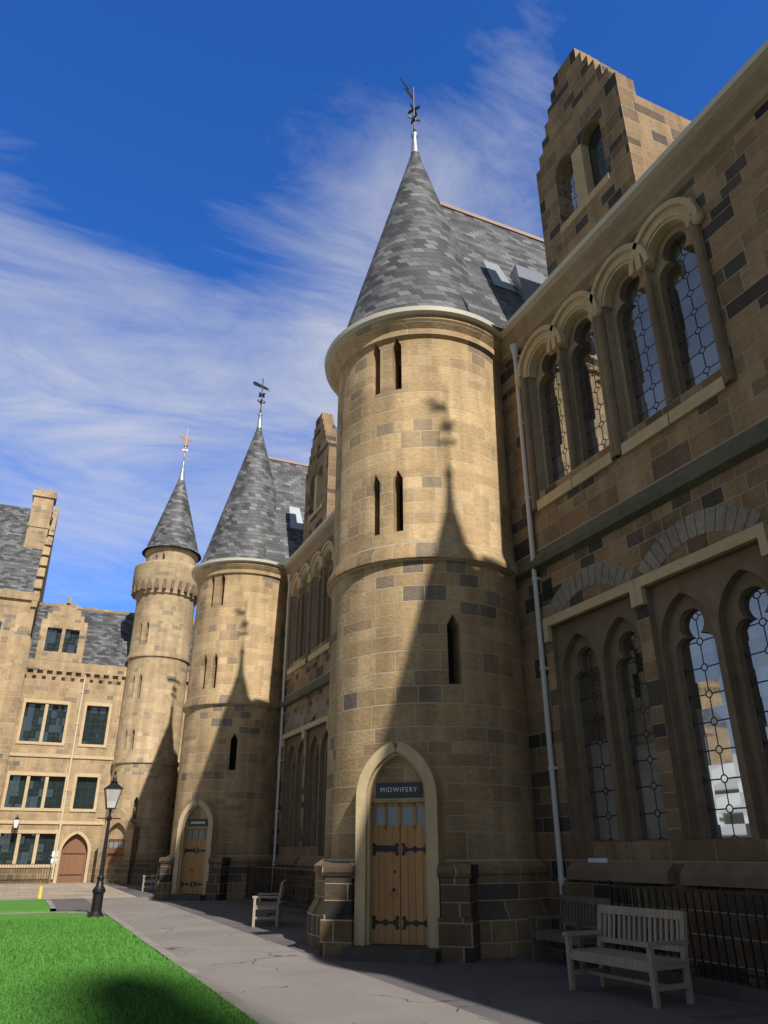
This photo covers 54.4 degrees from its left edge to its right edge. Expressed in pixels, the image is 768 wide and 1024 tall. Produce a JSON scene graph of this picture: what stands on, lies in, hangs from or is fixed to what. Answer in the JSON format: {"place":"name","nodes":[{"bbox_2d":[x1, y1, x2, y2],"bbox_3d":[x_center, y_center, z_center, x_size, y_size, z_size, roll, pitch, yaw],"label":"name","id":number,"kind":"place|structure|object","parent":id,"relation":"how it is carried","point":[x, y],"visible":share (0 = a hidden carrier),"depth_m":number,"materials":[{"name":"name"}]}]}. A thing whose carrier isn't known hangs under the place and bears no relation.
{"place":"outdoors","nodes":[
{"label":"outdoors","id":0,"kind":"place"},
{"bbox_2d":[268,456,308,466],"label":"roof ridge","id":1,"kind":"structure","parent":0,"point":[287,461],"depth_m":38.65,"materials":[{"name":"beige stone"}]},
{"bbox_2d":[308,475,321,521],"bbox_3d":[-2.829,-0.686,32.158,0.290,1.810,1.700,10,-26,-22],"label":"gable window","id":2,"kind":"structure","parent":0,"point":[318,494],"depth_m":32.05,"materials":[{"name":"beige stone"}]},
{"bbox_2d":[0,0,767,619],"label":"sky","id":3,"kind":"structure","parent":0,"point":[197,197],"materials":[{"name":"blue"}]},
{"bbox_2d":[50,882,767,1023],"bbox_3d":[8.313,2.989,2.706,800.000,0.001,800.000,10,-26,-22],"label":"ground","id":4,"kind":"structure","parent":0,"point":[517,990],"depth_m":9.74,"materials":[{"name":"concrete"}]},
{"bbox_2d":[0,597,35,797],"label":"tall block","id":5,"kind":"structure","parent":4,"relation":"on","point":[17,617],"depth_m":44.69,"materials":[{"name":"beige stone"}]},
{"bbox_2d":[0,504,52,591],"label":"slate roof","id":6,"kind":"structure","parent":5,"relation":"on","point":[19,564],"depth_m":49.95,"materials":[{"name":"stone"}]},
{"bbox_2d":[0,489,58,621],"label":"tall gable","id":7,"kind":"structure","parent":5,"relation":"on","point":[40,532],"depth_m":51.49,"materials":[{"name":"beige stone"}]},
{"bbox_2d":[0,900,49,912],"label":"lawn","id":8,"kind":"structure","parent":4,"relation":"on","point":[8,906],"depth_m":22.50,"materials":[{"name":"green plant"}]},
{"bbox_2d":[0,899,55,910],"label":"lawn kerb","id":9,"kind":"structure","parent":4,"relation":"on","point":[49,903],"depth_m":24.93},
{"bbox_2d":[0,882,135,898],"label":"flags","id":10,"kind":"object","parent":4,"relation":"on","point":[49,891],"visible":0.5,"depth_m":32.98},
{"bbox_2d":[0,862,51,883],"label":"rail","id":11,"kind":"object","parent":10,"relation":"on","point":[27,875],"visible":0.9,"depth_m":40.82,"materials":[{"name":"black metal"}]},
{"bbox_2d":[38,886,42,898],"bbox_3d":[-12.915,14.299,28.065,0.100,0.420,0.100,10,-26,-22],"label":"yellow marker","id":12,"kind":"object","parent":10,"relation":"on","point":[40,892],"visible":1,"depth_m":28.02,"materials":[{"name":"yellow plastic"}]},
{"bbox_2d":[0,669,187,883],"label":"wall","id":13,"kind":"structure","parent":4,"relation":"on","point":[48,686],"depth_m":44.76,"materials":[{"name":"stone"}]},
{"bbox_2d":[0,703,108,864],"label":"glass","id":14,"kind":"object","parent":13,"relation":"attached to","point":[95,723],"visible":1,"depth_m":44.25,"materials":[{"name":"black"}]},
{"bbox_2d":[51,851,57,862],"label":"signs","id":15,"kind":"object","parent":13,"relation":"attached to","point":[53,855],"visible":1,"depth_m":42.49,"materials":[{"name":"white"}]},
{"bbox_2d":[51,674,85,878],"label":"pipe","id":16,"kind":"object","parent":13,"relation":"attached to","point":[66,789],"visible":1,"depth_m":44.10,"materials":[{"name":"grey metal"}]},
{"bbox_2d":[56,834,86,882],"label":"door","id":17,"kind":"structure","parent":13,"relation":"in","point":[72,863],"depth_m":43.04,"materials":[{"name":"brown wood"}]},
{"bbox_2d":[0,698,179,882],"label":"trim","id":18,"kind":"structure","parent":13,"relation":"attached to","point":[42,808],"depth_m":43.73,"materials":[{"name":"stone"}]},
{"bbox_2d":[13,814,19,839],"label":"wall lamp","id":19,"kind":"object","parent":18,"relation":"attached to","point":[17,818],"depth_m":41.81,"materials":[{"name":"white glass"}]},
{"bbox_2d":[25,659,188,681],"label":"corbels","id":20,"kind":"object","parent":13,"relation":"attached to","point":[55,667],"visible":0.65,"depth_m":46.53,"materials":[{"name":"stone"}]},
{"bbox_2d":[35,603,87,662],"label":"dormer","id":21,"kind":"object","parent":20,"relation":"on","point":[63,617],"depth_m":47.19,"materials":[{"name":"beige stone"}]},
{"bbox_2d":[28,605,194,672],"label":"roof","id":22,"kind":"structure","parent":13,"relation":"on","point":[108,639],"depth_m":50.15,"materials":[{"name":"stone"}]},
{"bbox_2d":[40,602,194,621],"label":"ridge","id":23,"kind":"structure","parent":22,"relation":"on","point":[91,609],"depth_m":52.91,"materials":[{"name":"stone"}]},
{"bbox_2d":[0,913,259,1023],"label":"lawn","id":24,"kind":"structure","parent":4,"relation":"on","point":[26,916],"depth_m":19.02,"materials":[{"name":"green plant"}]},
{"bbox_2d":[87,770,123,916],"bbox_3d":[-7.319,8.693,19.644,0.600,3.650,0.480,10,-26,-22],"label":"lamp","id":25,"kind":"object","parent":24,"relation":"on","point":[98,890],"visible":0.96,"depth_m":19.34,"materials":[{"name":"black metal"}]},
{"bbox_2d":[0,911,276,1023],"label":"lawn kerb","id":26,"kind":"structure","parent":4,"relation":"on","point":[243,1006],"depth_m":9.81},
{"bbox_2d":[91,546,197,883],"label":"turret","id":27,"kind":"object","parent":4,"relation":"on","point":[145,764],"visible":0.85,"depth_m":46.14,"materials":[{"name":"stone"}]},
{"bbox_2d":[94,808,139,883],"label":"porch","id":28,"kind":"object","parent":27,"relation":"attached to","point":[128,823],"visible":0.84,"depth_m":42.22,"materials":[{"name":"beige stone"}]},
{"bbox_2d":[106,840,125,864],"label":"door","id":29,"kind":"structure","parent":28,"relation":"in","point":[110,859],"depth_m":42.20,"materials":[{"name":"brown wood"}]},
{"bbox_2d":[109,841,125,847],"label":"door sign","id":30,"kind":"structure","parent":29,"relation":"in","point":[116,844],"depth_m":42.45,"materials":[{"name":"grey glass"}]},
{"bbox_2d":[109,823,125,838],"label":"tympanum","id":31,"kind":"object","parent":28,"relation":"in","point":[118,831],"visible":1,"depth_m":42.65,"materials":[{"name":"beige stone"}]},
{"bbox_2d":[131,579,197,598],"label":"corbels","id":32,"kind":"object","parent":27,"relation":"attached to","point":[135,589],"visible":0.48,"depth_m":48.98,"materials":[{"name":"beige stone"}]},
{"bbox_2d":[142,480,200,562],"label":"cone","id":33,"kind":"object","parent":27,"relation":"on","point":[174,527],"visible":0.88,"depth_m":51.71,"materials":[{"name":"grey stone"}]},
{"bbox_2d":[178,459,184,480],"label":"cap","id":34,"kind":"object","parent":33,"relation":"on","point":[181,476],"visible":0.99,"depth_m":54.31,"materials":[{"name":"silver metal"}]},
{"bbox_2d":[179,429,191,458],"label":"weather vane","id":35,"kind":"object","parent":34,"relation":"on","point":[185,445],"visible":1,"depth_m":55.40,"materials":[{"name":"gold metal"}]},
{"bbox_2d":[142,868,159,891],"bbox_3d":[-10.373,16.608,33.776,0.716,0.948,1.300,0,-24,1],"label":"bench","id":36,"kind":"object","parent":4,"relation":"on","point":[152,880],"visible":0.56,"depth_m":33.19,"materials":[{"name":"grey wood"}]},
{"bbox_2d":[162,894,205,900],"bbox_3d":[-7.194,13.118,27.920,1.560,2.450,1.000,-7,-26,16],"label":"doorstep","id":37,"kind":"object","parent":4,"relation":"on","point":[192,897],"visible":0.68,"depth_m":27.02,"materials":[{"name":"grey stone"}]},
{"bbox_2d":[167,562,285,899],"bbox_3d":[-6.434,9.212,32.349,4.940,13.230,4.940,10,-26,-22],"label":"turret","id":38,"kind":"object","parent":4,"relation":"on","point":[234,684],"depth_m":30.79,"materials":[{"name":"beige stone"}]},
{"bbox_2d":[155,857,230,900],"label":"buttresses","id":39,"kind":"structure","parent":38,"relation":"attached to","point":[216,884],"depth_m":27.61,"materials":[{"name":"brown stone"}]},
{"bbox_2d":[180,829,207,893],"bbox_3d":[-7.107,13.159,28.178,1.090,2.230,0.110,-7,-26,16],"label":"door","id":40,"kind":"structure","parent":38,"relation":"in","point":[195,862],"depth_m":28.13,"materials":[{"name":"brown wood"}]},
{"bbox_2d":[187,830,207,838],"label":"door window panes","id":41,"kind":"structure","parent":40,"relation":"in","point":[201,834],"depth_m":28.59,"materials":[{"name":"grey glass"}]},
{"bbox_2d":[171,799,218,894],"bbox_3d":[-7.089,12.801,28.431,1.500,3.451,0.700,-7,-26,16],"label":"door arch","id":42,"kind":"structure","parent":38,"relation":"attached to","point":[213,824],"depth_m":28.30,"materials":[{"name":"beige stone"}]},
{"bbox_2d":[186,806,207,828],"bbox_3d":[-7.089,11.786,28.893,1.120,0.862,0.300,-7,-26,16],"label":"tympanum","id":43,"kind":"object","parent":42,"relation":"in","point":[198,812],"visible":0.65,"depth_m":28.79,"materials":[{"name":"beige stone"}]},
{"bbox_2d":[188,819,207,825],"bbox_3d":[-7.134,11.928,28.673,0.860,0.250,0.035,-7,-26,16],"label":"door sign","id":44,"kind":"object","parent":43,"relation":"attached to","point":[195,820],"visible":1,"depth_m":28.67,"materials":[{"name":"black metal"}]},
{"bbox_2d":[191,821,204,823],"bbox_3d":[-7.139,11.921,28.656,0.600,0.080,0.009,-7,-25,16],"label":"door sign","id":45,"kind":"object","parent":44,"relation":"attached to","point":[199,822],"visible":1,"depth_m":28.64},
{"bbox_2d":[191,557,284,580],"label":"cornice","id":46,"kind":"structure","parent":38,"relation":"attached to","point":[222,560],"depth_m":33.05,"materials":[{"name":"beige stone"}]},
{"bbox_2d":[201,428,275,562],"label":"conical roof","id":47,"kind":"structure","parent":38,"relation":"on","point":[245,525],"depth_m":35.03,"materials":[{"name":"grey stone"}]},
{"bbox_2d":[257,413,261,428],"bbox_3d":[-6.434,-4.723,38.690,0.272,0.950,0.272,10,-26,-22],"label":"turret cap","id":48,"kind":"object","parent":47,"relation":"on","point":[259,424],"visible":1,"depth_m":38.61,"materials":[{"name":"silver metal"}]},
{"bbox_2d":[253,378,268,412],"bbox_3d":[-6.467,-6.141,39.256,1.002,2.200,0.469,42,-48,-56],"label":"weather vane","id":49,"kind":"object","parent":48,"relation":"on","point":[261,395],"visible":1,"depth_m":39.29,"materials":[{"name":"black metal"}]},
{"bbox_2d":[265,459,307,565],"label":"slate roof","id":50,"kind":"structure","parent":38,"relation":"attached to","point":[283,542],"depth_m":36.31,"materials":[{"name":"stone"}]},
{"bbox_2d":[289,506,303,529],"bbox_3d":[-4.218,0.289,35.938,0.700,1.365,0.550,10,-26,-22],"label":"skylight","id":51,"kind":"object","parent":50,"relation":"in","point":[296,521],"visible":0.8,"depth_m":35.88},
{"bbox_2d":[251,931,279,934],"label":"drains","id":52,"kind":"object","parent":4,"relation":"on","point":[265,933],"visible":1,"depth_m":15.97,"materials":[{"name":"black metal"}]},
{"bbox_2d":[252,880,286,926],"bbox_3d":[-2.808,9.571,18.312,0.716,0.948,1.500,2,-25,-4],"label":"bench","id":53,"kind":"object","parent":4,"relation":"on","point":[277,906],"visible":1,"depth_m":17.71,"materials":[{"name":"brown wood"}]},
{"bbox_2d":[242,897,307,917],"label":"rail kerb","id":54,"kind":"structure","parent":4,"relation":"on","point":[296,911],"depth_m":21.37,"materials":[{"name":"stone"}]},
{"bbox_2d":[245,864,314,909],"bbox_3d":[-1.972,11.052,22.088,1.720,1.060,9.944,10,-26,-22],"label":"rail","id":55,"kind":"object","parent":54,"relation":"on","point":[255,878],"visible":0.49,"depth_m":22.84,"materials":[{"name":"black metal"}]},
{"bbox_2d":[84,897,501,1023],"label":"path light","id":56,"kind":"object","parent":4,"relation":"on","point":[277,983],"visible":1,"depth_m":10.42,"materials":[{"name":"grey concrete"}]},
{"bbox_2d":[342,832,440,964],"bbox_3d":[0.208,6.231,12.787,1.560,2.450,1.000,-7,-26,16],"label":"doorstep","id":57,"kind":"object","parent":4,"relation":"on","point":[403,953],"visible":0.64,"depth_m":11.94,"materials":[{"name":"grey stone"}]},
{"bbox_2d":[319,863,480,962],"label":"buttresses","id":58,"kind":"structure","parent":4,"relation":"on","point":[459,929],"depth_m":12.46,"materials":[{"name":"brown stone"}]},
{"bbox_2d":[306,315,553,957],"bbox_3d":[0.969,2.325,17.215,4.940,13.230,4.940,10,-26,-22],"label":"turret","id":59,"kind":"object","parent":4,"relation":"on","point":[430,435],"depth_m":15.40,"materials":[{"name":"beige stone"}]},
{"bbox_2d":[372,756,424,802],"bbox_3d":[0.313,4.899,13.760,1.120,0.862,0.300,-7,-26,16],"label":"tympanum","id":60,"kind":"object","parent":59,"relation":"attached to","point":[398,769],"visible":0.42,"depth_m":13.65,"materials":[{"name":"beige stone"}]},
{"bbox_2d":[376,782,421,797],"bbox_3d":[0.269,5.041,13.540,0.860,0.250,0.035,-7,-26,16],"label":"door sign","id":61,"kind":"object","parent":60,"relation":"attached to","point":[380,793],"visible":1,"depth_m":13.52,"materials":[{"name":"black metal"}]},
{"bbox_2d":[381,787,416,791],"bbox_3d":[0.266,5.028,13.521,0.687,0.079,0.008,-7,-25,16],"label":"sign text","id":62,"kind":"object","parent":61,"relation":"attached to","point":[400,789],"visible":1,"depth_m":13.51,"materials":[{"name":"white paint"}]},
{"bbox_2d":[354,741,444,947],"bbox_3d":[0.313,5.914,13.298,1.500,3.451,0.700,-7,-26,16],"label":"door arch","id":63,"kind":"structure","parent":59,"relation":"attached to","point":[384,755],"depth_m":13.09,"materials":[{"name":"beige stone"}]},
{"bbox_2d":[372,802,427,944],"bbox_3d":[0.292,6.274,13.050,1.090,2.230,0.110,-7,-26,16],"label":"door","id":64,"kind":"structure","parent":59,"relation":"in","point":[407,880],"depth_m":12.97,"materials":[{"name":"brown wood"}]},
{"bbox_2d":[374,806,424,825],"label":"door window panes","id":65,"kind":"structure","parent":64,"relation":"in","point":[407,816],"depth_m":13.44,"materials":[{"name":"grey glass"}]},
{"bbox_2d":[347,151,468,326],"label":"conical roof","id":66,"kind":"structure","parent":59,"relation":"attached to","point":[418,259],"depth_m":19.78,"materials":[{"name":"grey stone"}]},
{"bbox_2d":[411,132,418,152],"bbox_3d":[0.969,-11.610,23.557,0.272,0.950,0.272,10,-26,-22],"label":"turret cap","id":67,"kind":"object","parent":66,"relation":"on","point":[414,136],"visible":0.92,"depth_m":23.49,"materials":[{"name":"silver metal"}]},
{"bbox_2d":[400,78,419,131],"bbox_3d":[0.809,-13.027,24.124,0.822,2.200,0.473,10,-26,-22],"label":"weather vane","id":68,"kind":"object","parent":67,"relation":"on","point":[413,110],"visible":1,"depth_m":24.15,"materials":[{"name":"black metal"}]},
{"bbox_2d":[324,305,500,394],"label":"tower cornice","id":69,"kind":"structure","parent":59,"relation":"attached to","point":[344,335],"depth_m":17.98,"materials":[{"name":"beige stone"}]},
{"bbox_2d":[442,206,547,331],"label":"slate roof","id":70,"kind":"structure","parent":59,"relation":"attached to","point":[479,242],"depth_m":21.82,"materials":[{"name":"stone"}]},
{"bbox_2d":[483,260,515,291],"bbox_3d":[3.185,-6.598,20.805,0.700,1.365,0.550,10,-26,-22],"label":"skylight","id":71,"kind":"object","parent":70,"relation":"attached to","point":[498,276],"visible":1,"depth_m":20.75},
{"bbox_2d":[509,264,544,302],"bbox_3d":[4.105,-6.171,20.839,0.930,1.524,0.616,10,-26,-22],"label":"dormer","id":72,"kind":"object","parent":70,"relation":"attached to","point":[527,282],"visible":0.72,"depth_m":20.79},
{"bbox_2d":[269,864,767,987],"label":"plinth","id":73,"kind":"structure","parent":4,"relation":"on","point":[589,888],"depth_m":10.53,"materials":[{"name":"stone"}]},
{"bbox_2d":[528,894,614,968],"bbox_3d":[2.934,6.553,11.680,0.716,0.948,1.400,9,-26,-19],"label":"bench","id":74,"kind":"object","parent":4,"relation":"on","point":[573,903],"visible":0.73,"depth_m":11.93,"materials":[{"name":"brown wood"}]},
{"bbox_2d":[562,904,694,1008],"bbox_3d":[3.002,5.461,9.281,0.716,0.948,1.480,13,-27,-26],"label":"bench","id":75,"kind":"object","parent":4,"relation":"on","point":[649,961],"visible":1,"depth_m":9.26,"materials":[{"name":"brown wood"}]},
{"bbox_2d":[610,966,767,1007],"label":"kerb","id":76,"kind":"structure","parent":4,"relation":"on","point":[737,992],"depth_m":9.09,"materials":[{"name":"stone"}]},
{"bbox_2d":[608,880,767,988],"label":"rail","id":77,"kind":"object","parent":76,"relation":"on","point":[641,887],"visible":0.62,"depth_m":9.44,"materials":[{"name":"black metal"}]},
{"bbox_2d":[439,201,543,242],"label":"roof ridge","id":78,"kind":"structure","parent":0,"point":[479,217],"depth_m":23.94,"materials":[{"name":"grey stone"}]},
{"bbox_2d":[271,109,767,882],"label":"facade","id":79,"kind":"structure","parent":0,"point":[725,187],"depth_m":13.14,"materials":[{"name":"beige stone"}]},
{"bbox_2d":[271,574,291,890],"bbox_3d":[-4.207,8.571,30.819,0.250,12.630,0.250,10,-26,-22],"label":"pipe","id":80,"kind":"object","parent":79,"relation":"attached to","point":[280,753],"visible":0.84,"depth_m":30.38,"materials":[{"name":"grey metal"}]},
{"bbox_2d":[303,412,336,542],"bbox_3d":[-2.702,-1.395,32.543,0.512,6.300,3.000,10,-26,-22],"label":"dormer","id":81,"kind":"object","parent":79,"relation":"on","point":[322,460],"visible":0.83,"depth_m":32.36,"materials":[{"name":"stone"}]},
{"bbox_2d":[277,418,767,710],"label":"string course","id":82,"kind":"object","parent":79,"relation":"attached to","point":[738,449],"depth_m":13.10,"materials":[{"name":"stone"}]},
{"bbox_2d":[285,505,761,733],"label":"arches","id":83,"kind":"structure","parent":79,"relation":"attached to","point":[596,573],"depth_m":12.75,"materials":[{"name":"grey stone"}]},
{"bbox_2d":[281,197,767,746],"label":"moulding","id":84,"kind":"object","parent":79,"relation":"attached to","point":[639,253],"visible":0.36,"depth_m":14.47,"materials":[{"name":"beige stone"}]},
{"bbox_2d":[285,58,767,583],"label":"cornice","id":85,"kind":"structure","parent":79,"relation":"on","point":[719,130],"depth_m":14.55,"materials":[{"name":"stone"}]},
{"bbox_2d":[284,39,767,568],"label":"gutter","id":86,"kind":"object","parent":85,"relation":"on","point":[734,83],"visible":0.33,"depth_m":14.45,"materials":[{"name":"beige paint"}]},
{"bbox_2d":[509,343,566,928],"bbox_3d":[3.196,1.684,15.686,0.250,12.630,0.250,10,-26,-22],"label":"pipe","id":87,"kind":"object","parent":79,"relation":"attached to","point":[552,768],"visible":0.94,"depth_m":15.17,"materials":[{"name":"grey metal"}]},
{"bbox_2d":[536,48,650,276],"bbox_3d":[4.701,-8.283,17.410,0.512,6.300,3.000,10,-26,-22],"label":"dormer","id":88,"kind":"object","parent":79,"relation":"on","point":[589,94],"depth_m":17.17,"materials":[{"name":"brown stone"}]},
{"bbox_2d":[560,144,609,233],"bbox_3d":[4.574,-7.573,17.025,0.290,1.810,1.700,10,-26,-22],"label":"window mullion","id":89,"kind":"object","parent":88,"relation":"attached to","point":[587,191],"visible":0.61,"depth_m":16.91},
{"bbox_2d":[636,95,690,164],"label":"dormer sides","id":90,"kind":"object","parent":88,"relation":"attached to","point":[663,128],"visible":0.07,"depth_m":16.32,"materials":[{"name":"beige stone"}]},
{"bbox_2d":[588,858,607,880],"bbox_3d":[3.663,6.140,12.708,0.030,0.450,0.500,10,-26,-22],"label":"plaque","id":91,"kind":"object","parent":79,"relation":"attached to","point":[600,860],"visible":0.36,"depth_m":12.76,"materials":[{"name":"white metal"}]},
{"bbox_2d":[542,100,767,600],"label":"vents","id":92,"kind":"object","parent":79,"relation":"attached to","point":[547,583],"visible":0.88,"depth_m":15.38,"materials":[{"name":"black metal"}]},
{"bbox_2d":[274,218,767,888],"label":"window surround","id":93,"kind":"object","parent":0,"point":[720,874],"depth_m":13.23,"materials":[{"name":"beige stone"}]}
]}

